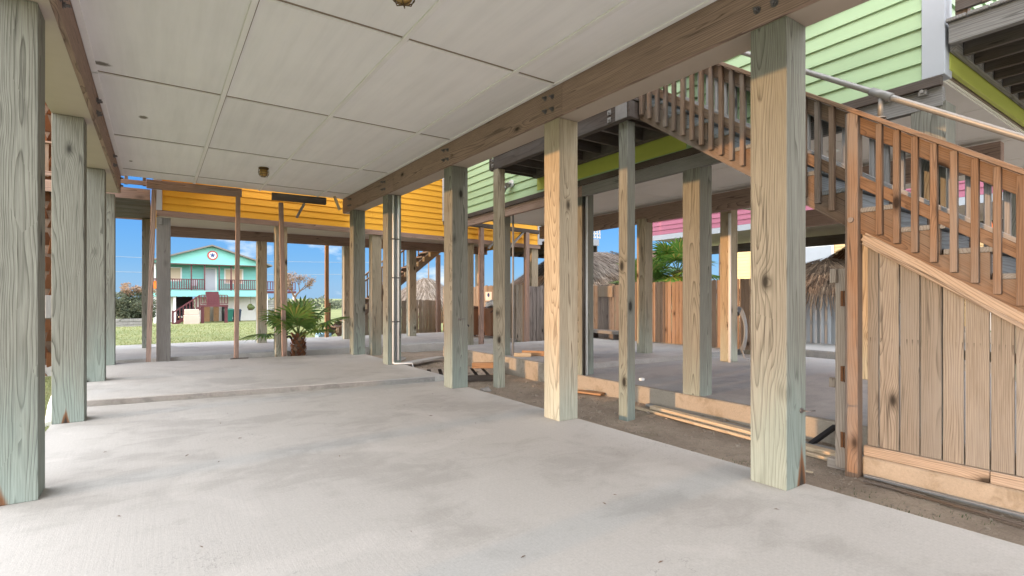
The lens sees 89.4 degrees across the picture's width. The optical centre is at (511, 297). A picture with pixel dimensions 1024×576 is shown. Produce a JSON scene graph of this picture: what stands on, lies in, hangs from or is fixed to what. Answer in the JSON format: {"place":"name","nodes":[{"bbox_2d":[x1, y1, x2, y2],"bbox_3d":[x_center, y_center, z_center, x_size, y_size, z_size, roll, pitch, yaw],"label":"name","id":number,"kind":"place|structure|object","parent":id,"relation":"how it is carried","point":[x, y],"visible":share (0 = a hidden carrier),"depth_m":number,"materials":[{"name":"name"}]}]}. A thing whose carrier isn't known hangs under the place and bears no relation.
{"place":"outdoors","nodes":[
{"label":"outdoors","id":0,"kind":"place"},
{"bbox_2d":[87,354,443,406],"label":"carport upper floor","id":1,"kind":"structure","parent":0,"point":[142,379],"depth_m":8.73,"materials":[{"name":"concrete"}]},
{"bbox_2d":[146,179,248,361],"bbox_3d":[-6.516,-0.488,10.752,1.860,3.724,0.333,0,0,-26],"label":"timber prop","id":2,"kind":"object","parent":1,"relation":"on","point":[153,185],"visible":0.88,"depth_m":10.60,"materials":[{"name":"brown wood"}]},
{"bbox_2d":[87,377,434,406],"bbox_3d":[-3.416,1.333,7.469,4.782,0.071,0.011,0,0,-26],"label":"step riser","id":3,"kind":"object","parent":1,"relation":"attached to","point":[220,394],"visible":0.94,"depth_m":7.32,"materials":[{"name":"concrete"}]},
{"bbox_2d":[45,332,516,375],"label":"patio","id":4,"kind":"structure","parent":0,"point":[425,342],"depth_m":13.28,"materials":[{"name":"concrete"}]},
{"bbox_2d":[325,245,328,336],"bbox_3d":[-6.013,-0.355,16.799,0.110,3.250,0.110,0,0,-35],"label":"timber post","id":5,"kind":"object","parent":4,"relation":"on","point":[326,282],"visible":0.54,"depth_m":16.76,"materials":[{"name":"orange wood"}]},
{"bbox_2d":[474,306,477,335],"bbox_3d":[-1.344,0.770,16.997,0.620,1.000,0.662,0,0,-35],"label":"wheelie bin","id":6,"kind":"object","parent":4,"relation":"on","point":[475,320],"visible":0.2,"depth_m":16.78,"materials":[{"name":"brown plastic"}]},
{"bbox_2d":[484,306,492,335],"bbox_3d":[-0.625,0.693,16.763,0.649,1.154,0.692,0,0,-35],"label":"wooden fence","id":7,"kind":"object","parent":4,"relation":"on","point":[488,321],"visible":0.23,"depth_m":16.47,"materials":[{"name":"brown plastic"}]},
{"bbox_2d":[485,300,492,307],"bbox_3d":[-0.661,0.231,16.692,0.410,0.364,0.420,0,0,22],"label":"rubbish bag","id":8,"kind":"object","parent":7,"relation":"in","point":[489,304],"visible":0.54,"depth_m":16.57,"materials":[{"name":"plastic"}]},
{"bbox_2d":[116,176,718,298],"label":"sky","id":9,"kind":"structure","parent":0,"point":[301,258],"materials":[{"name":"blue"}]},
{"bbox_2d":[0,381,1023,575],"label":"carport floor","id":10,"kind":"structure","parent":0,"point":[465,481],"depth_m":3.42,"materials":[{"name":"concrete"}]},
{"bbox_2d":[0,0,868,505],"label":"raised house","id":11,"kind":"structure","parent":10,"relation":"on","point":[358,106],"depth_m":5.13,"materials":[{"name":"brown wood"}]},
{"bbox_2d":[258,167,268,176],"bbox_3d":[-4.487,-2.267,9.354,0.183,0.173,0.183,0,0,-35],"label":"ceiling lamp","id":12,"kind":"object","parent":11,"relation":"attached to","point":[263,171],"visible":1,"depth_m":9.30,"materials":[{"name":"brown metal"}]},
{"bbox_2d":[393,0,414,8],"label":"ceiling lamp","id":13,"kind":"object","parent":11,"relation":"attached to","point":[403,3],"visible":1,"depth_m":3.86,"materials":[{"name":"brown metal"}]},
{"bbox_2d":[45,299,990,431],"bbox_3d":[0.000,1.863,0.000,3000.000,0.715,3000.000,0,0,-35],"label":"ground","id":14,"kind":"structure","parent":0,"point":[336,313],"depth_m":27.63,"materials":[{"name":"green plant"}]},
{"bbox_2d":[45,102,50,375],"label":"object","id":15,"kind":"object","parent":14,"relation":"on","point":[47,249],"visible":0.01,"depth_m":9.94,"materials":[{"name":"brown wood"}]},
{"bbox_2d":[45,295,50,317],"bbox_3d":[-8.375,0.725,9.484,0.260,1.550,0.120,0,0,-35],"label":"junction box","id":16,"kind":"object","parent":15,"relation":"attached to","point":[47,306],"visible":0.3,"depth_m":9.39,"materials":[{"name":"silver metal"}]},
{"bbox_2d":[45,397,50,426],"bbox_3d":[-5.780,1.204,6.526,0.102,0.667,1.196,0,0,-38],"label":"drain pipe","id":17,"kind":"object","parent":14,"relation":"on","point":[48,418],"visible":0.19,"depth_m":6.16,"materials":[{"name":"white plastic"}]},
{"bbox_2d":[45,141,150,347],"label":"side deck","id":18,"kind":"structure","parent":14,"relation":"on","point":[133,203],"depth_m":12.02,"materials":[{"name":"wood"}]},
{"bbox_2d":[116,318,141,326],"bbox_3d":[-28.413,1.870,38.473,2.550,0.700,1.600,0,0,-35],"label":"timber planter","id":19,"kind":"object","parent":14,"relation":"on","point":[128,322],"visible":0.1,"depth_m":37.79,"materials":[{"name":"white wood"}]},
{"bbox_2d":[116,282,155,319],"bbox_3d":[-28.361,0.490,38.786,3.380,3.426,2.451,0,0,-35],"label":"leafy shrub","id":20,"kind":"object","parent":14,"relation":"on","point":[126,308],"visible":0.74,"depth_m":38.26,"materials":[{"name":"green plant"}]},
{"bbox_2d":[176,306,194,318],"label":"parked car","id":21,"kind":"object","parent":14,"relation":"on","point":[181,312],"visible":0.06,"depth_m":48.73,"materials":[{"name":"paint"}]},
{"bbox_2d":[184,309,199,323],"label":"storage box","id":22,"kind":"object","parent":14,"relation":"on","point":[191,316],"visible":0.81,"depth_m":43.71,"materials":[{"name":"white plastic"}]},
{"bbox_2d":[153,245,295,323],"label":"turquoise house","id":23,"kind":"structure","parent":14,"relation":"on","point":[210,269],"depth_m":48.34,"materials":[{"name":"teal wood"}]},
{"bbox_2d":[171,267,181,280],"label":"window","id":24,"kind":"structure","parent":23,"relation":"in","point":[176,272],"depth_m":47.43,"materials":[{"name":"beige glass"}]},
{"bbox_2d":[205,267,216,290],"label":"door","id":25,"kind":"structure","parent":23,"relation":"in","point":[210,273],"depth_m":48.90,"materials":[{"name":"white paint"}]},
{"bbox_2d":[224,268,242,283],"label":"window","id":26,"kind":"structure","parent":23,"relation":"in","point":[226,271],"depth_m":49.86,"materials":[{"name":"beige glass"}]},
{"bbox_2d":[247,304,254,309],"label":"hanging basket","id":27,"kind":"object","parent":23,"relation":"hanging from","point":[250,307],"visible":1,"depth_m":49.39,"materials":[{"name":"green plant"}]},
{"bbox_2d":[228,308,233,320],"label":"wheelie bin","id":28,"kind":"object","parent":14,"relation":"on","point":[230,314],"visible":0.63,"depth_m":47.95,"materials":[{"name":"green plastic"}]},
{"bbox_2d":[233,309,241,320],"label":"wheelie bin","id":29,"kind":"object","parent":14,"relation":"on","point":[240,310],"visible":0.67,"depth_m":48.56,"materials":[{"name":"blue plastic"}]},
{"bbox_2d":[268,300,273,313],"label":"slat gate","id":30,"kind":"structure","parent":14,"relation":"on","point":[270,302],"depth_m":51.48,"materials":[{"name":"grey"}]},
{"bbox_2d":[116,256,428,277],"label":"power line","id":31,"kind":"object","parent":14,"relation":"on","point":[312,274],"visible":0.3,"depth_m":91.30,"materials":[{"name":"black"}]},
{"bbox_2d":[240,295,349,355],"bbox_3d":[-4.992,0.731,11.854,2.722,1.626,1.702,0,0,9],"label":"fan palm","id":32,"kind":"object","parent":14,"relation":"on","point":[301,313],"visible":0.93,"depth_m":11.76,"materials":[{"name":"green plant"}]},
{"bbox_2d":[287,270,316,301],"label":"bare tree","id":33,"kind":"object","parent":14,"relation":"on","point":[310,282],"visible":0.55,"depth_m":47.01,"materials":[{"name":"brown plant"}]},
{"bbox_2d":[315,333,331,336],"bbox_3d":[-6.399,1.355,17.565,0.450,0.330,0.400,0,0,-35],"label":"plastic tub","id":34,"kind":"object","parent":14,"relation":"on","point":[323,335],"visible":0.24,"depth_m":17.39,"materials":[{"name":"white plastic"}]},
{"bbox_2d":[329,250,440,335],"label":"back staircase","id":35,"kind":"structure","parent":14,"relation":"on","point":[423,258],"depth_m":19.19,"materials":[{"name":"brown wood"}]},
{"bbox_2d":[122,294,671,308],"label":"scrub line","id":36,"kind":"object","parent":14,"relation":"on","point":[337,303],"visible":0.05,"depth_m":99.00,"materials":[{"name":"green plant"}]},
{"bbox_2d":[365,300,435,334],"bbox_3d":[-4.143,0.782,19.628,3.206,1.453,0.075,0,0,-35],"label":"picket fence","id":37,"kind":"object","parent":14,"relation":"on","point":[427,316],"visible":0.26,"depth_m":20.02,"materials":[{"name":"wood"}]},
{"bbox_2d":[401,277,443,311],"bbox_3d":[-6.751,0.118,40.265,8.204,3.505,7.722,0,0,-35],"label":"thatched hut","id":38,"kind":"object","parent":14,"relation":"on","point":[425,288],"visible":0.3,"depth_m":38.61,"materials":[{"name":"beige plant"}]},
{"bbox_2d":[441,304,442,322],"bbox_3d":[-4.785,0.491,40.450,6.139,2.757,5.943,0,0,-35],"label":"picket fence","id":39,"kind":"object","parent":14,"relation":"on","point":[441,313],"visible":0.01,"depth_m":38.17,"materials":[{"name":"brown wood"}]},
{"bbox_2d":[443,284,522,341],"bbox_3d":[-1.163,0.461,18.221,0.075,1.817,5.450,0,0,-35],"label":"picket fence","id":40,"kind":"object","parent":14,"relation":"on","point":[518,312],"visible":0.2,"depth_m":16.32,"materials":[{"name":"wood"}]},
{"bbox_2d":[485,292,491,300],"bbox_3d":[-0.796,-0.060,17.593,0.018,0.300,0.400,0,0,-35],"label":"notice sign","id":41,"kind":"object","parent":40,"relation":"attached to","point":[488,296],"visible":0.97,"depth_m":17.59,"materials":[{"name":"white paint"}]},
{"bbox_2d":[443,346,543,381],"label":"kerb","id":42,"kind":"structure","parent":14,"relation":"on","point":[528,369],"depth_m":9.70,"materials":[{"name":"beige wood"}]},
{"bbox_2d":[510,230,600,257],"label":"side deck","id":43,"kind":"structure","parent":14,"relation":"on","point":[518,251],"depth_m":17.89,"materials":[{"name":"white wood"}]},
{"bbox_2d":[578,374,1015,474],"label":"kerb","id":44,"kind":"structure","parent":14,"relation":"on","point":[737,413],"depth_m":6.45,"materials":[{"name":"beige wood"}]},
{"bbox_2d":[737,242,990,330],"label":"cream house","id":45,"kind":"structure","parent":14,"relation":"on","point":[744,261],"depth_m":28.85,"materials":[{"name":"beige paint"}]},
{"bbox_2d":[806,245,833,262],"bbox_3d":[16.778,-2.130,28.458,0.057,1.600,1.700,0,0,-34],"label":"window","id":46,"kind":"structure","parent":45,"relation":"in","point":[816,252],"depth_m":28.37,"materials":[{"name":"white glass"}]},
{"bbox_2d":[468,338,737,368],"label":"neighbour upper floor","id":47,"kind":"structure","parent":0,"point":[605,352],"depth_m":11.08,"materials":[{"name":"concrete"}]},
{"bbox_2d":[514,353,530,356],"bbox_3d":[0.205,1.105,10.091,0.336,0.070,0.100,0,0,2],"label":"timber offcut","id":48,"kind":"object","parent":47,"relation":"on","point":[522,354],"visible":1,"depth_m":10.04,"materials":[{"name":"brown wood"}]},
{"bbox_2d":[522,350,543,355],"bbox_3d":[0.672,1.095,10.181,0.984,0.100,0.050,0,0,18],"label":"timber offcut","id":49,"kind":"object","parent":47,"relation":"on","point":[537,353],"visible":0.24,"depth_m":10.23,"materials":[{"name":"orange wood"}]},
{"bbox_2d":[368,352,1023,545],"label":"dirt","id":50,"kind":"structure","parent":0,"point":[1010,532],"depth_m":5.05,"materials":[{"name":"brown soil"}]},
{"bbox_2d":[401,356,443,364],"bbox_3d":[-2.013,1.390,11.448,0.220,0.045,1.544,0,0,26],"label":"plank","id":51,"kind":"object","parent":50,"relation":"on","point":[426,359],"visible":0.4,"depth_m":11.51,"materials":[{"name":"wood"}]},
{"bbox_2d":[420,367,492,380],"bbox_3d":[-1.004,1.387,9.442,1.330,0.125,1.000,0,0,-10],"label":"wooden pallet","id":52,"kind":"object","parent":50,"relation":"on","point":[480,374],"visible":0.38,"depth_m":9.21,"materials":[{"name":"beige wood"}]},
{"bbox_2d":[472,362,492,367],"bbox_3d":[-0.534,1.272,9.789,0.436,0.100,0.120,-1,0,2],"label":"timber block","id":53,"kind":"object","parent":52,"relation":"on","point":[482,364],"depth_m":9.73,"materials":[{"name":"orange wood"}]},
{"bbox_2d":[480,386,491,391],"bbox_3d":[-0.432,1.449,8.146,0.171,0.109,0.173,0,0,-35],"label":"stone","id":54,"kind":"object","parent":50,"relation":"on","point":[487,389],"visible":0.74,"depth_m":8.09,"materials":[{"name":"grey stone"}]},
{"bbox_2d":[578,390,604,395],"bbox_3d":[1.195,1.440,7.883,0.424,0.030,0.160,0,0,36],"label":"plank","id":55,"kind":"object","parent":50,"relation":"on","point":[591,392],"visible":0.82,"depth_m":7.81,"materials":[{"name":"orange wood"}]},
{"bbox_2d":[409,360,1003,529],"bbox_3d":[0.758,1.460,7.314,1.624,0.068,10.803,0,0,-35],"label":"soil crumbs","id":56,"kind":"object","parent":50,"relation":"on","point":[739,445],"visible":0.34,"depth_m":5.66,"materials":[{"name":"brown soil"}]},
{"bbox_2d":[635,406,827,460],"bbox_3d":[2.273,1.445,5.670,0.045,0.030,2.743,0,0,-29],"label":"plank","id":57,"kind":"object","parent":50,"relation":"on","point":[815,455],"visible":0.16,"depth_m":5.76,"materials":[{"name":"brown wood"}]},
{"bbox_2d":[646,403,863,456],"bbox_3d":[2.496,1.440,5.823,0.090,0.035,2.680,0,0,-30],"label":"plank","id":58,"kind":"object","parent":50,"relation":"on","point":[651,404],"visible":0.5,"depth_m":5.91,"materials":[{"name":"brown wood"}]},
{"bbox_2d":[489,51,1023,477],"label":"timber staircase","id":59,"kind":"structure","parent":50,"relation":"on","point":[852,197],"depth_m":4.28,"materials":[{"name":"brown wood"}]},
{"bbox_2d":[650,405,862,462],"bbox_3d":[2.451,1.430,5.659,0.100,0.045,2.564,0,0,-28],"label":"plank","id":60,"kind":"object","parent":50,"relation":"on","point":[809,447],"visible":0.58,"depth_m":5.80,"materials":[{"name":"brown wood"}]},
{"bbox_2d":[808,425,834,443],"bbox_3d":[3.122,1.336,5.149,0.529,0.288,0.125,0,0,-21],"label":"drain pipe","id":61,"kind":"object","parent":50,"relation":"on","point":[823,434],"visible":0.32,"depth_m":5.10,"materials":[{"name":"plastic"}]},
{"bbox_2d":[827,269,844,470],"bbox_3d":[2.826,0.625,4.473,0.165,1.750,0.190,0,0,-35],"label":"gate post","id":62,"kind":"object","parent":50,"relation":"on","point":[837,382],"visible":0.72,"depth_m":4.43,"materials":[{"name":"wood"}]},
{"bbox_2d":[732,458,991,524],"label":"weeds","id":63,"kind":"object","parent":50,"relation":"on","point":[887,506],"visible":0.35,"depth_m":3.59,"materials":[{"name":"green plant"}]},
{"bbox_2d":[861,233,1023,519],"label":"board fence","id":64,"kind":"object","parent":50,"relation":"on","point":[961,469],"visible":0.99,"depth_m":3.82,"materials":[{"name":"beige cedar wood boards"}]},
{"bbox_2d":[863,480,1023,525],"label":"plank","id":65,"kind":"object","parent":50,"relation":"on","point":[952,505],"visible":1,"depth_m":3.63,"materials":[{"name":"brown wood"}]},
{"bbox_2d":[864,474,1023,517],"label":"plank","id":66,"kind":"object","parent":50,"relation":"on","point":[1010,512],"visible":1,"depth_m":3.74,"materials":[{"name":"beige wood"}]},
{"bbox_2d":[412,332,990,373],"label":"yard","id":67,"kind":"structure","parent":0,"point":[434,353],"depth_m":13.88,"materials":[{"name":"brown soil"}]},
{"bbox_2d":[470,223,538,343],"bbox_3d":[-0.275,-0.335,15.320,2.604,3.650,0.144,0,0,-33],"label":"timber prop","id":68,"kind":"object","parent":67,"relation":"on","point":[522,231],"visible":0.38,"depth_m":14.98,"materials":[{"name":"brown wood"}]},
{"bbox_2d":[523,283,523,341],"bbox_3d":[0.394,0.475,15.899,0.100,1.890,0.100,0,0,-35],"label":"fence post","id":69,"kind":"object","parent":67,"relation":"on","point":[523,312],"visible":0.34,"depth_m":15.87,"materials":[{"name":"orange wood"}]},
{"bbox_2d":[529,284,618,340],"bbox_3d":[2.227,0.485,15.635,1.342,1.770,3.543,0,0,-59],"label":"picket fence","id":70,"kind":"object","parent":67,"relation":"on","point":[605,313],"visible":0.2,"depth_m":15.42,"materials":[{"name":"wood"}]},
{"bbox_2d":[598,286,612,296],"bbox_3d":[2.708,-0.190,15.026,0.045,0.320,0.600,0,0,-35],"label":"notice board","id":71,"kind":"object","parent":70,"relation":"attached to","point":[605,291],"visible":1,"depth_m":14.99,"materials":[{"name":"brown wood"}]},
{"bbox_2d":[510,251,671,301],"bbox_3d":[3.200,-0.238,20.629,8.611,3.416,8.437,0,0,-35],"label":"thatched hut","id":72,"kind":"object","parent":67,"relation":"on","point":[605,268],"visible":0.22,"depth_m":18.46,"materials":[{"name":"beige plant"}]},
{"bbox_2d":[593,329,618,339],"bbox_3d":[2.636,1.188,14.614,0.320,0.565,1.300,0,0,-35],"label":"timber bench","id":73,"kind":"object","parent":67,"relation":"on","point":[615,333],"visible":0.35,"depth_m":14.41,"materials":[{"name":"brown wood"}]},
{"bbox_2d":[607,259,679,300],"bbox_3d":[4.388,0.053,17.090,2.562,2.937,2.826,0,0,-35],"label":"garden palm","id":74,"kind":"object","parent":67,"relation":"on","point":[657,273],"visible":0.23,"depth_m":16.69,"materials":[{"name":"green plant"}]},
{"bbox_2d":[635,237,719,285],"bbox_3d":[5.486,-0.283,17.134,2.978,3.608,2.956,0,0,-35],"label":"garden palm","id":75,"kind":"object","parent":67,"relation":"on","point":[665,254],"visible":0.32,"depth_m":16.74,"materials":[{"name":"green plant"}]},
{"bbox_2d":[635,279,750,353],"bbox_3d":[4.575,0.506,12.446,0.160,1.889,4.191,0,0,-35],"label":"picket fence","id":76,"kind":"object","parent":67,"relation":"on","point":[662,309],"visible":0.19,"depth_m":12.99,"materials":[{"name":"red wood"}]},
{"bbox_2d":[442,0,1023,439],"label":"green house","id":77,"kind":"structure","parent":67,"relation":"on","point":[900,48],"depth_m":6.59,"materials":[{"name":"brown wood"}]},
{"bbox_2d":[505,180,513,191],"bbox_3d":[-0.106,-2.116,9.874,0.189,0.276,0.286,0,0,-35],"label":"flood light","id":78,"kind":"object","parent":77,"relation":"attached to","point":[510,183],"visible":0.84,"depth_m":9.82,"materials":[{"name":"white paint"}]},
{"bbox_2d":[737,306,750,360],"bbox_3d":[4.574,0.702,10.340,0.556,1.072,0.506,0,0,-35],"label":"garden hose","id":79,"kind":"object","parent":77,"relation":"hanging from","point":[741,349],"visible":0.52,"depth_m":10.08,"materials":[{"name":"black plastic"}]},
{"bbox_2d":[671,332,990,358],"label":"hut platform","id":80,"kind":"structure","parent":67,"relation":"on","point":[818,350],"depth_m":12.72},
{"bbox_2d":[739,258,844,343],"bbox_3d":[9.799,0.001,16.044,6.795,2.538,6.802,0,0,-35],"label":"thatched hut","id":81,"kind":"object","parent":80,"relation":"on","point":[820,308],"visible":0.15,"depth_m":14.43,"materials":[{"name":"grey plant"}]},
{"bbox_2d":[820,247,844,260],"bbox_3d":[13.501,-0.378,20.057,6.912,3.695,6.841,0,0,-35],"label":"thatched hut","id":82,"kind":"object","parent":67,"relation":"on","point":[840,254],"visible":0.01,"depth_m":19.91,"materials":[{"name":"brown plant"}]},
{"bbox_2d":[586,354,1015,452],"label":"neighbour floor","id":83,"kind":"structure","parent":0,"point":[731,381],"depth_m":7.78,"materials":[{"name":"concrete"}]},
{"bbox_2d":[653,180,1002,279],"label":"pink house","id":84,"kind":"structure","parent":0,"point":[672,230],"depth_m":18.15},
{"bbox_2d":[946,0,1023,108],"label":"raised deck","id":85,"kind":"structure","parent":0,"point":[986,42],"depth_m":4.42,"materials":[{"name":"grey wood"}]},
{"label":"gap soil","id":86,"kind":"structure","parent":0,"visible":0},
{"bbox_2d":[272,192,325,356],"bbox_3d":[-4.865,-0.487,11.845,1.163,3.716,0.285,0,0,-35],"label":"timber prop","id":87,"kind":"object","parent":86,"relation":"on","point":[303,199],"visible":0.86,"depth_m":11.56,"materials":[{"name":"brown wood"}]},
{"bbox_2d":[153,179,541,361],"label":"yellow house","id":88,"kind":"structure","parent":86,"relation":"on","point":[192,215],"depth_m":13.43,"materials":[{"name":"orange"}]}
]}

